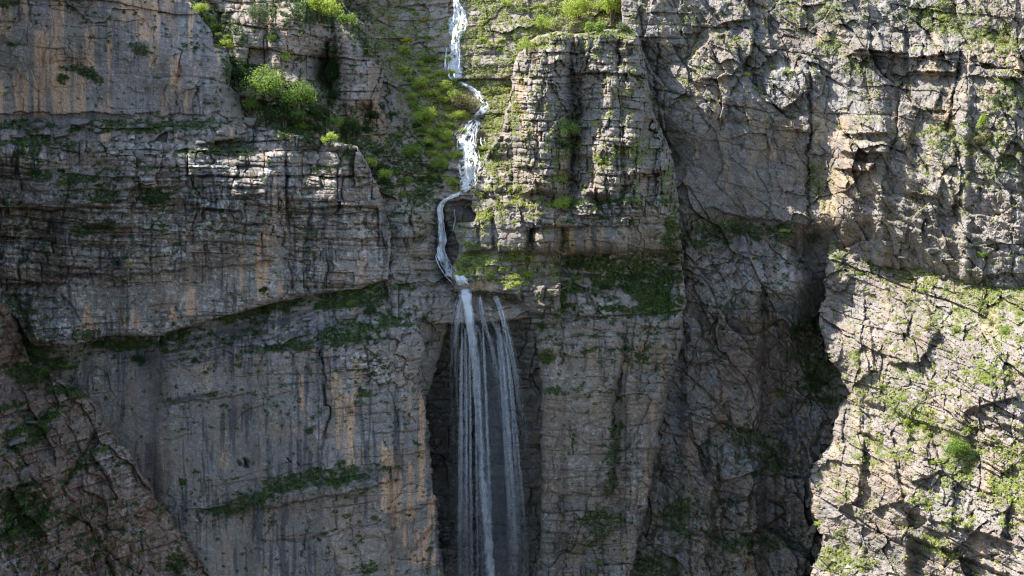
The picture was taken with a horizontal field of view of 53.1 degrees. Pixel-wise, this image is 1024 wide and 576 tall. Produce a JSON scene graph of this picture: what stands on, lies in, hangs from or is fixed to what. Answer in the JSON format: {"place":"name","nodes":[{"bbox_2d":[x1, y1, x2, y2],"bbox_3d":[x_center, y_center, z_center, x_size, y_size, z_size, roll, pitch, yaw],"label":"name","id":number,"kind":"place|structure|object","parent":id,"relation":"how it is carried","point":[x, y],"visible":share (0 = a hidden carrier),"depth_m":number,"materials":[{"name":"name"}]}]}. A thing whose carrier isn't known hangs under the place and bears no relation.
{"place":"outdoors","nodes":[
{"label":"outdoors","id":0,"kind":"place"},
{"bbox_2d":[0,299,208,575],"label":"rock outcrop","id":1,"kind":"object","parent":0,"point":[158,551],"visible":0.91,"depth_m":135.83,"materials":[{"name":"grey stone"}]},
{"bbox_2d":[3,451,14,457],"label":"boulder","id":2,"kind":"object","parent":1,"relation":"on","point":[8,454],"visible":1,"depth_m":128.67,"materials":[{"name":"grey stone"}]},
{"bbox_2d":[6,437,26,445],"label":"boulder","id":3,"kind":"object","parent":1,"relation":"on","point":[12,442],"visible":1,"depth_m":131.44,"materials":[{"name":"grey stone"}]},
{"bbox_2d":[19,467,30,477],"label":"boulder","id":4,"kind":"object","parent":1,"relation":"on","point":[24,473],"visible":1,"depth_m":129.47,"materials":[{"name":"grey stone"}]},
{"bbox_2d":[25,417,40,424],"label":"boulder","id":5,"kind":"object","parent":1,"relation":"on","point":[31,422],"visible":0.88,"depth_m":136.40,"materials":[{"name":"grey stone"}]},
{"bbox_2d":[0,0,246,144],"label":"cliff terrain","id":6,"kind":"structure","parent":0,"point":[36,89],"depth_m":148.69,"materials":[{"name":"grey stone"}]},
{"bbox_2d":[53,132,68,139],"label":"boulder","id":7,"kind":"object","parent":6,"relation":"on","point":[59,136],"visible":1,"depth_m":145.47,"materials":[{"name":"grey stone"}]},
{"bbox_2d":[68,118,90,127],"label":"boulder","id":8,"kind":"object","parent":6,"relation":"on","point":[79,122],"visible":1,"depth_m":145.91,"materials":[{"name":"grey stone"}]},
{"bbox_2d":[192,3,208,16],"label":"bush","id":9,"kind":"object","parent":6,"relation":"on","point":[200,8],"visible":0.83,"depth_m":160.05,"materials":[{"name":"green plant"}]},
{"bbox_2d":[206,134,213,143],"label":"boulder","id":10,"kind":"object","parent":6,"relation":"on","point":[210,139],"visible":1,"depth_m":142.95,"materials":[{"name":"grey stone"}]},
{"bbox_2d":[0,127,390,347],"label":"cliff terrain","id":11,"kind":"structure","parent":0,"point":[349,255],"depth_m":142.80,"materials":[{"name":"grey stone"}]},
{"bbox_2d":[10,134,23,138],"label":"boulder","id":12,"kind":"object","parent":11,"relation":"on","point":[16,136],"visible":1,"depth_m":144.99,"materials":[{"name":"grey stone"}]},
{"bbox_2d":[31,122,45,129],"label":"boulder","id":13,"kind":"object","parent":11,"relation":"on","point":[37,125],"visible":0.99,"depth_m":146.51,"materials":[{"name":"grey stone"}]},
{"bbox_2d":[133,151,144,160],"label":"boulder","id":14,"kind":"object","parent":11,"relation":"on","point":[139,155],"visible":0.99,"depth_m":138.86,"materials":[{"name":"grey stone"}]},
{"bbox_2d":[141,190,162,204],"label":"bush","id":15,"kind":"object","parent":11,"relation":"on","point":[154,199],"visible":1,"depth_m":138.43,"materials":[{"name":"green plant"}]},
{"bbox_2d":[0,0,319,283],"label":"grass","id":16,"kind":"structure","parent":11,"relation":"on","point":[109,122],"depth_m":145.58,"materials":[{"name":"green plant"}]},
{"bbox_2d":[162,143,171,151],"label":"boulder","id":17,"kind":"object","parent":11,"relation":"on","point":[166,147],"visible":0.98,"depth_m":140.04,"materials":[{"name":"grey stone"}]},
{"bbox_2d":[243,117,255,127],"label":"boulder","id":18,"kind":"object","parent":11,"relation":"on","point":[249,122],"visible":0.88,"depth_m":150.89,"materials":[{"name":"grey stone"}]},
{"bbox_2d":[321,132,337,143],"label":"bush","id":19,"kind":"object","parent":11,"relation":"on","point":[332,137],"visible":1,"depth_m":144.62,"materials":[{"name":"green plant"}]},
{"bbox_2d":[339,149,354,161],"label":"shrub","id":20,"kind":"object","parent":11,"relation":"on","point":[347,153],"visible":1,"depth_m":143.40,"materials":[{"name":"green plant"}]},
{"bbox_2d":[365,157,379,166],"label":"bush","id":21,"kind":"object","parent":11,"relation":"on","point":[373,162],"visible":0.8,"depth_m":157.41,"materials":[{"name":"green plant"}]},
{"bbox_2d":[17,281,446,575],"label":"cliff terrain","id":22,"kind":"structure","parent":0,"point":[216,454],"depth_m":144.78,"materials":[{"name":"grey stone"}]},
{"bbox_2d":[130,353,145,363],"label":"hanging plant","id":23,"kind":"object","parent":22,"relation":"hanging from","point":[138,359],"visible":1,"depth_m":148.13,"materials":[{"name":"green plant"}]},
{"bbox_2d":[0,281,433,575],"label":"grass","id":24,"kind":"structure","parent":22,"relation":"on","point":[310,475],"depth_m":142.42,"materials":[{"name":"green plant"}]},
{"bbox_2d":[301,315,312,320],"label":"boulder","id":25,"kind":"object","parent":22,"relation":"on","point":[307,318],"visible":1,"depth_m":145.71,"materials":[{"name":"grey stone"}]},
{"bbox_2d":[339,315,355,319],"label":"boulder","id":26,"kind":"object","parent":22,"relation":"on","point":[343,317],"visible":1,"depth_m":144.57,"materials":[{"name":"grey stone"}]},
{"bbox_2d":[363,304,377,317],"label":"bush","id":27,"kind":"object","parent":22,"relation":"on","point":[369,309],"visible":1,"depth_m":145.68,"materials":[{"name":"green plant"}]},
{"bbox_2d":[185,0,403,198],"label":"cliff terrain","id":28,"kind":"structure","parent":0,"point":[352,99],"depth_m":161.19,"materials":[{"name":"grey stone"}]},
{"bbox_2d":[205,19,221,32],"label":"bush","id":29,"kind":"object","parent":28,"relation":"on","point":[214,26],"visible":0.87,"depth_m":160.08,"materials":[{"name":"green plant"}]},
{"bbox_2d":[219,38,232,45],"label":"bush","id":30,"kind":"object","parent":28,"relation":"on","point":[226,42],"visible":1,"depth_m":156.96,"materials":[{"name":"green plant"}]},
{"bbox_2d":[230,62,249,85],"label":"bush","id":31,"kind":"object","parent":28,"relation":"on","point":[237,72],"visible":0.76,"depth_m":153.58,"materials":[{"name":"green plant"}]},
{"bbox_2d":[241,95,263,112],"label":"bush","id":32,"kind":"object","parent":28,"relation":"on","point":[250,103],"visible":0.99,"depth_m":153.49,"materials":[{"name":"green plant"}]},
{"bbox_2d":[247,4,270,25],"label":"bush","id":33,"kind":"object","parent":28,"relation":"on","point":[260,13],"visible":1,"depth_m":157.19,"materials":[{"name":"green plant"}]},
{"bbox_2d":[239,64,286,99],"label":"bush","id":34,"kind":"object","parent":28,"relation":"on","point":[271,81],"visible":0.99,"depth_m":150.02,"materials":[{"name":"green plant"}]},
{"bbox_2d":[262,99,305,129],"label":"bush","id":35,"kind":"object","parent":28,"relation":"on","point":[284,122],"visible":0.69,"depth_m":150.81,"materials":[{"name":"green plant"}]},
{"bbox_2d":[280,51,290,62],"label":"bush","id":36,"kind":"object","parent":28,"relation":"on","point":[286,57],"visible":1,"depth_m":156.36,"materials":[{"name":"green plant"}]},
{"bbox_2d":[291,108,304,116],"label":"shrub","id":37,"kind":"object","parent":28,"relation":"on","point":[299,112],"visible":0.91,"depth_m":150.63,"materials":[{"name":"green plant"}]},
{"bbox_2d":[278,78,319,109],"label":"tree","id":38,"kind":"object","parent":28,"relation":"on","point":[297,94],"visible":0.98,"depth_m":150.20,"materials":[{"name":"green plant"}]},
{"bbox_2d":[295,121,308,128],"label":"shrub","id":39,"kind":"object","parent":28,"relation":"on","point":[301,125],"visible":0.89,"depth_m":152.77,"materials":[{"name":"green plant"}]},
{"bbox_2d":[305,104,323,123],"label":"bush","id":40,"kind":"object","parent":28,"relation":"on","point":[318,115],"visible":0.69,"depth_m":153.99,"materials":[{"name":"green plant"}]},
{"bbox_2d":[309,123,321,130],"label":"shrub","id":41,"kind":"object","parent":28,"relation":"on","point":[317,127],"visible":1,"depth_m":154.03,"materials":[{"name":"green plant"}]},
{"bbox_2d":[301,0,344,21],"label":"bush","id":42,"kind":"object","parent":28,"relation":"on","point":[323,6],"visible":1,"depth_m":163.57,"materials":[{"name":"green plant"}]},
{"bbox_2d":[319,103,330,116],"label":"shrub","id":43,"kind":"object","parent":28,"relation":"on","point":[327,110],"visible":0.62,"depth_m":156.83,"materials":[{"name":"green plant"}]},
{"bbox_2d":[323,60,339,83],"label":"bush","id":44,"kind":"object","parent":28,"relation":"on","point":[332,70],"visible":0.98,"depth_m":166.68,"materials":[{"name":"green plant"}]},
{"bbox_2d":[327,89,338,98],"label":"shrub","id":45,"kind":"object","parent":28,"relation":"on","point":[333,94],"visible":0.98,"depth_m":162.74,"materials":[{"name":"green plant"}]},
{"bbox_2d":[323,117,343,126],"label":"shrub","id":46,"kind":"object","parent":28,"relation":"on","point":[339,121],"visible":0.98,"depth_m":156.87,"materials":[{"name":"green plant"}]},
{"bbox_2d":[337,12,356,26],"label":"bush","id":47,"kind":"object","parent":28,"relation":"on","point":[342,18],"visible":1,"depth_m":168.86,"materials":[{"name":"green plant"}]},
{"bbox_2d":[339,116,361,137],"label":"bush","id":48,"kind":"object","parent":28,"relation":"on","point":[347,126],"visible":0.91,"depth_m":159.90,"materials":[{"name":"green plant"}]},
{"bbox_2d":[366,110,379,118],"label":"shrub","id":49,"kind":"object","parent":28,"relation":"on","point":[375,114],"visible":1,"depth_m":163.35,"materials":[{"name":"green plant"}]},
{"bbox_2d":[378,164,392,170],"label":"shrub","id":50,"kind":"object","parent":28,"relation":"on","point":[386,167],"visible":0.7,"depth_m":158.31,"materials":[{"name":"green plant"}]},
{"bbox_2d":[378,168,393,178],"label":"bush","id":51,"kind":"object","parent":28,"relation":"on","point":[383,173],"visible":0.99,"depth_m":156.44,"materials":[{"name":"green plant"}]},
{"bbox_2d":[385,205,456,405],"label":"rock buttress","id":52,"kind":"object","parent":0,"point":[402,271],"visible":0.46,"depth_m":152.71,"materials":[{"name":"beige stone"}]},
{"bbox_2d":[321,0,621,324],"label":"gully terrain","id":53,"kind":"structure","parent":0,"point":[490,307],"depth_m":175.64,"materials":[{"name":"grey stone"}]},
{"bbox_2d":[282,0,451,237],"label":"grass","id":54,"kind":"structure","parent":53,"relation":"on","point":[417,189],"depth_m":161.13,"materials":[{"name":"green plant"}]},
{"bbox_2d":[376,177,390,184],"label":"shrub","id":55,"kind":"object","parent":53,"relation":"on","point":[383,180],"visible":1,"depth_m":155.69,"materials":[{"name":"green plant"}]},
{"bbox_2d":[397,45,411,54],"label":"bush","id":56,"kind":"object","parent":53,"relation":"on","point":[404,49],"visible":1,"depth_m":181.21,"materials":[{"name":"green plant"}]},
{"bbox_2d":[399,65,412,75],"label":"bush","id":57,"kind":"object","parent":53,"relation":"on","point":[404,68],"visible":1,"depth_m":177.77,"materials":[{"name":"green plant"}]},
{"bbox_2d":[403,175,412,184],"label":"shrub","id":58,"kind":"object","parent":53,"relation":"on","point":[407,180],"visible":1,"depth_m":159.12,"materials":[{"name":"green plant"}]},
{"bbox_2d":[399,141,422,157],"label":"bush","id":59,"kind":"object","parent":53,"relation":"on","point":[411,149],"visible":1,"depth_m":162.95,"materials":[{"name":"green plant"}]},
{"bbox_2d":[403,92,419,99],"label":"shrub","id":60,"kind":"object","parent":53,"relation":"on","point":[413,95],"visible":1,"depth_m":173.43,"materials":[{"name":"green plant"}]},
{"bbox_2d":[408,100,419,108],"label":"shrub","id":61,"kind":"object","parent":53,"relation":"on","point":[413,104],"visible":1,"depth_m":171.57,"materials":[{"name":"green plant"}]},
{"bbox_2d":[412,126,426,132],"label":"shrub","id":62,"kind":"object","parent":53,"relation":"on","point":[419,129],"visible":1,"depth_m":167.87,"materials":[{"name":"green plant"}]},
{"bbox_2d":[411,76,429,91],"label":"bush","id":63,"kind":"object","parent":53,"relation":"on","point":[420,83],"visible":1,"depth_m":175.12,"materials":[{"name":"green plant"}]},
{"bbox_2d":[411,106,435,124],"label":"bush","id":64,"kind":"object","parent":53,"relation":"on","point":[430,113],"visible":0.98,"depth_m":168.23,"materials":[{"name":"green plant"}]},
{"bbox_2d":[422,137,436,144],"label":"shrub","id":65,"kind":"object","parent":53,"relation":"on","point":[429,140],"visible":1,"depth_m":166.83,"materials":[{"name":"green plant"}]},
{"bbox_2d":[420,87,440,96],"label":"shrub","id":66,"kind":"object","parent":53,"relation":"on","point":[431,93],"visible":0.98,"depth_m":174.36,"materials":[{"name":"green plant"}]},
{"bbox_2d":[428,155,449,170],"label":"bush","id":67,"kind":"object","parent":53,"relation":"on","point":[435,161],"visible":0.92,"depth_m":163.09,"materials":[{"name":"green plant"}]},
{"bbox_2d":[432,70,446,75],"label":"shrub","id":68,"kind":"object","parent":53,"relation":"on","point":[439,72],"visible":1,"depth_m":178.44,"materials":[{"name":"green plant"}]},
{"bbox_2d":[434,143,448,148],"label":"shrub","id":69,"kind":"object","parent":53,"relation":"on","point":[441,146],"visible":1,"depth_m":166.94,"materials":[{"name":"green plant"}]},
{"bbox_2d":[436,95,448,102],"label":"shrub","id":70,"kind":"object","parent":53,"relation":"on","point":[441,98],"visible":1,"depth_m":173.64,"materials":[{"name":"green plant"}]},
{"bbox_2d":[436,127,452,142],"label":"bush","id":71,"kind":"object","parent":53,"relation":"on","point":[447,134],"visible":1,"depth_m":167.36,"materials":[{"name":"green plant"}]},
{"bbox_2d":[436,79,455,93],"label":"bush","id":72,"kind":"object","parent":53,"relation":"on","point":[445,84],"visible":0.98,"depth_m":176.05,"materials":[{"name":"green plant"}]},
{"bbox_2d":[442,114,453,120],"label":"shrub","id":73,"kind":"object","parent":53,"relation":"on","point":[447,116],"visible":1,"depth_m":171.08,"materials":[{"name":"green plant"}]},
{"bbox_2d":[444,177,456,185],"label":"bush","id":74,"kind":"object","parent":53,"relation":"on","point":[449,180],"visible":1,"depth_m":162.20,"materials":[{"name":"green plant"}]},
{"bbox_2d":[450,150,463,158],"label":"shrub","id":75,"kind":"object","parent":53,"relation":"on","point":[457,153],"visible":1,"depth_m":165.68,"materials":[{"name":"green plant"}]},
{"bbox_2d":[446,89,471,103],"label":"shrub","id":76,"kind":"object","parent":53,"relation":"on","point":[451,94],"visible":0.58,"depth_m":174.20,"materials":[{"name":"green plant"}]},
{"bbox_2d":[452,110,468,118],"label":"shrub","id":77,"kind":"object","parent":53,"relation":"on","point":[461,114],"visible":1,"depth_m":171.93,"materials":[{"name":"green plant"}]},
{"bbox_2d":[436,0,488,284],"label":"cascade","id":78,"kind":"object","parent":53,"relation":"on","point":[470,169],"visible":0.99,"depth_m":165.88,"materials":[{"name":"white liquid"}]},
{"bbox_2d":[448,86,479,112],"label":"bush","id":79,"kind":"object","parent":53,"relation":"on","point":[461,102],"visible":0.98,"depth_m":173.23,"materials":[{"name":"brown plant"}]},
{"bbox_2d":[476,130,484,137],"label":"boulder","id":80,"kind":"object","parent":53,"relation":"on","point":[480,133],"visible":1,"depth_m":168.19,"materials":[{"name":"grey stone"}]},
{"bbox_2d":[367,0,643,198],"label":"grass","id":81,"kind":"structure","parent":53,"relation":"on","point":[500,101],"depth_m":173.72,"materials":[{"name":"green plant"}]},
{"bbox_2d":[559,0,597,20],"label":"tree","id":82,"kind":"object","parent":53,"relation":"on","point":[578,8],"visible":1,"depth_m":179.86,"materials":[{"name":"green plant"}]},
{"bbox_2d":[593,0,621,22],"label":"tree","id":83,"kind":"object","parent":53,"relation":"on","point":[610,5],"visible":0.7,"depth_m":181.28,"materials":[{"name":"green plant"}]},
{"bbox_2d":[425,283,567,575],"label":"rock cliff","id":84,"kind":"structure","parent":0,"point":[483,411],"depth_m":167.09,"materials":[{"name":"beige stone"}]},
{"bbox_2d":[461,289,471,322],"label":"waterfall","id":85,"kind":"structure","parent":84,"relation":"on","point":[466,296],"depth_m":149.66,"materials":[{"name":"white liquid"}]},
{"bbox_2d":[452,197,686,575],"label":"cliff terrain","id":86,"kind":"structure","parent":0,"point":[583,467],"depth_m":151.79,"materials":[{"name":"beige stone"}]},
{"bbox_2d":[453,185,560,294],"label":"grass","id":87,"kind":"structure","parent":86,"relation":"on","point":[491,254],"depth_m":151.37,"materials":[{"name":"green plant"}]},
{"bbox_2d":[521,270,533,278],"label":"bush","id":88,"kind":"object","parent":86,"relation":"on","point":[527,274],"visible":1,"depth_m":151.29,"materials":[{"name":"green plant"}]},
{"bbox_2d":[534,196,683,363],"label":"grass","id":89,"kind":"structure","parent":86,"relation":"on","point":[641,298],"depth_m":151.66,"materials":[{"name":"green plant"}]},
{"bbox_2d":[472,27,680,227],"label":"rock pillar","id":90,"kind":"object","parent":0,"point":[563,73],"visible":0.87,"depth_m":151.14,"materials":[{"name":"beige stone"}]},
{"bbox_2d":[517,37,534,54],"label":"bush","id":91,"kind":"object","parent":90,"relation":"on","point":[525,42],"visible":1,"depth_m":154.45,"materials":[{"name":"green plant"}]},
{"bbox_2d":[532,15,555,33],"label":"bush","id":92,"kind":"object","parent":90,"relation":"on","point":[544,25],"visible":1,"depth_m":180.75,"materials":[{"name":"green plant"}]},
{"bbox_2d":[556,138,568,149],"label":"bush","id":93,"kind":"object","parent":90,"relation":"on","point":[563,143],"visible":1,"depth_m":148.35,"materials":[{"name":"green plant"}]},
{"bbox_2d":[553,196,574,210],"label":"bush","id":94,"kind":"object","parent":90,"relation":"on","point":[563,202],"visible":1,"depth_m":146.93,"materials":[{"name":"green plant"}]},
{"bbox_2d":[565,122,580,137],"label":"bush","id":95,"kind":"object","parent":90,"relation":"on","point":[571,128],"visible":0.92,"depth_m":151.40,"materials":[{"name":"green plant"}]},
{"bbox_2d":[583,20,605,32],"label":"bush","id":96,"kind":"object","parent":90,"relation":"on","point":[601,25],"visible":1,"depth_m":158.43,"materials":[{"name":"green plant"}]},
{"bbox_2d":[616,22,631,32],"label":"bush","id":97,"kind":"object","parent":90,"relation":"on","point":[622,26],"visible":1,"depth_m":158.47,"materials":[{"name":"green plant"}]},
{"bbox_2d":[619,0,1023,575],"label":"cliff terrain","id":98,"kind":"structure","parent":0,"point":[749,161],"depth_m":158.20,"materials":[{"name":"stone"}]},
{"bbox_2d":[533,223,844,575],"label":"grass","id":99,"kind":"structure","parent":98,"relation":"on","point":[672,559],"depth_m":161.23,"materials":[{"name":"green plant"}]},
{"bbox_2d":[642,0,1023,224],"bbox_3d":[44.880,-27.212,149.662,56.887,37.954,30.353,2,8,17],"label":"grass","id":100,"kind":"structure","parent":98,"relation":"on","point":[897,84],"depth_m":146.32,"materials":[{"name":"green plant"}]},
{"bbox_2d":[924,248,940,253],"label":"boulder","id":101,"kind":"object","parent":98,"relation":"on","point":[931,250],"visible":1,"depth_m":136.91,"materials":[{"name":"stone"}]},
{"bbox_2d":[976,114,987,129],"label":"tree","id":102,"kind":"object","parent":98,"relation":"on","point":[981,121],"visible":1,"depth_m":134.57,"materials":[{"name":"green plant"}]},
{"bbox_2d":[973,132,991,143],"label":"bush","id":103,"kind":"object","parent":98,"relation":"on","point":[978,139],"visible":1,"depth_m":134.25,"materials":[{"name":"green plant"}]},
{"bbox_2d":[991,94,1003,101],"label":"bush","id":104,"kind":"object","parent":98,"relation":"on","point":[1000,96],"visible":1,"depth_m":133.45,"materials":[{"name":"green plant"}]},
{"bbox_2d":[803,240,1023,575],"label":"rock buttress","id":105,"kind":"object","parent":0,"point":[975,541],"visible":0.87,"depth_m":124.07,"materials":[{"name":"stone"}]},
{"bbox_2d":[801,230,1023,575],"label":"grass","id":106,"kind":"structure","parent":105,"relation":"on","point":[964,430],"depth_m":123.25,"materials":[{"name":"green plant"}]},
{"bbox_2d":[941,436,970,457],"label":"bush","id":107,"kind":"object","parent":105,"relation":"on","point":[951,449],"visible":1,"depth_m":114.24,"materials":[{"name":"green plant"}]},
{"bbox_2d":[966,450,979,461],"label":"bush","id":108,"kind":"object","parent":105,"relation":"on","point":[973,456],"visible":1,"depth_m":113.24,"materials":[{"name":"green plant"}]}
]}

